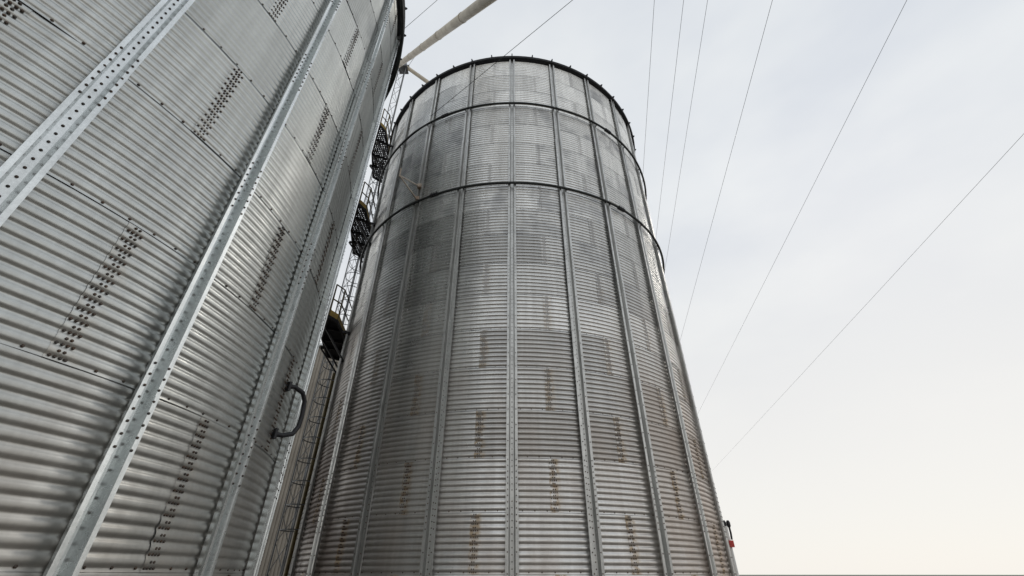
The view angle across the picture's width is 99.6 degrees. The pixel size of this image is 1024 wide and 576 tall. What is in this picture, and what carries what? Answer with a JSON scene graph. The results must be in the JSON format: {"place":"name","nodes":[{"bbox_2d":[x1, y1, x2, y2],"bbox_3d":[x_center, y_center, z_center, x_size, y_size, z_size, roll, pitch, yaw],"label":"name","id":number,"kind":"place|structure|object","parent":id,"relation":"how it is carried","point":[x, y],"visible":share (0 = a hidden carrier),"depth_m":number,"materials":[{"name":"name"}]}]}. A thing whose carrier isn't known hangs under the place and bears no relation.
{"place":"outdoors","nodes":[
{"label":"outdoors","id":0,"kind":"place"},
{"bbox_2d":[257,343,338,575],"bbox_3d":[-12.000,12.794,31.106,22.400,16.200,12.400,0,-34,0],"label":"ladder","id":1,"kind":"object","parent":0,"point":[281,544],"depth_m":25.10,"materials":[{"name":"metal"}]},
{"bbox_2d":[642,0,654,182],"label":"power line","id":2,"kind":"object","parent":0,"point":[648,89],"visible":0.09,"depth_m":20.70,"materials":[{"name":"grey metal"}]},
{"bbox_2d":[656,0,683,233],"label":"power line","id":3,"kind":"object","parent":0,"point":[671,104],"visible":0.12,"depth_m":21.02,"materials":[{"name":"grey metal"}]},
{"bbox_2d":[320,0,1023,574],"label":"sky","id":4,"kind":"structure","parent":0,"point":[899,450],"materials":[{"name":"white"}]},
{"bbox_2d":[665,0,707,266],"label":"power line","id":5,"kind":"object","parent":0,"point":[688,121],"visible":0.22,"depth_m":22.04,"materials":[{"name":"grey metal"}]},
{"bbox_2d":[680,0,772,339],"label":"power line","id":6,"kind":"object","parent":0,"point":[732,147],"visible":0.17,"depth_m":15.86,"materials":[{"name":"grey metal"}]},
{"bbox_2d":[698,0,906,412],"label":"power line","id":7,"kind":"object","parent":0,"point":[822,167],"visible":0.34,"depth_m":16.38,"materials":[{"name":"grey metal"}]},
{"bbox_2d":[711,135,1022,471],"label":"power line","id":8,"kind":"object","parent":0,"point":[900,267],"visible":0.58,"depth_m":21.74,"materials":[{"name":"grey metal"}]},
{"bbox_2d":[739,575,1023,575],"bbox_3d":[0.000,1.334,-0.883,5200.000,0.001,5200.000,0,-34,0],"label":"ground","id":9,"kind":"structure","parent":0,"point":[881,575],"depth_m":684.76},
{"bbox_2d":[0,0,406,575],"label":"grain silo","id":10,"kind":"object","parent":9,"relation":"on","point":[181,182],"visible":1,"depth_m":4.13,"materials":[{"name":"metal"}]},
{"bbox_2d":[266,63,408,575],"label":"lattice mast","id":11,"kind":"object","parent":9,"relation":"on","point":[403,70],"visible":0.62,"depth_m":16.35,"materials":[{"name":"metal"}]},
{"bbox_2d":[407,66,428,82],"bbox_3d":[-3.775,-11.438,25.948,7.510,10.663,0.268,-10,-35,15],"label":"grain spout","id":12,"kind":"object","parent":11,"relation":"attached to","point":[418,75],"visible":0.07,"depth_m":28.49,"materials":[{"name":"beige paint"}]},
{"bbox_2d":[399,0,496,67],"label":"grain spout","id":13,"kind":"object","parent":11,"relation":"attached to","point":[474,8],"visible":0.88,"depth_m":15.10,"materials":[{"name":"beige paint"}]},
{"bbox_2d":[280,55,735,575],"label":"grain silo","id":14,"kind":"object","parent":9,"relation":"on","point":[510,393],"visible":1,"depth_m":9.90,"materials":[{"name":"metal"}]},
{"bbox_2d":[431,1,570,115],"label":"guy wire","id":15,"kind":"object","parent":14,"relation":"attached to","point":[502,57],"visible":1,"depth_m":14.11,"materials":[{"name":"grey metal"}]},
{"bbox_2d":[723,520,738,575],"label":"yard post","id":16,"kind":"object","parent":14,"relation":"attached to","point":[731,541],"visible":0.83,"depth_m":12.59,"materials":[{"name":"white metal"}]}
]}

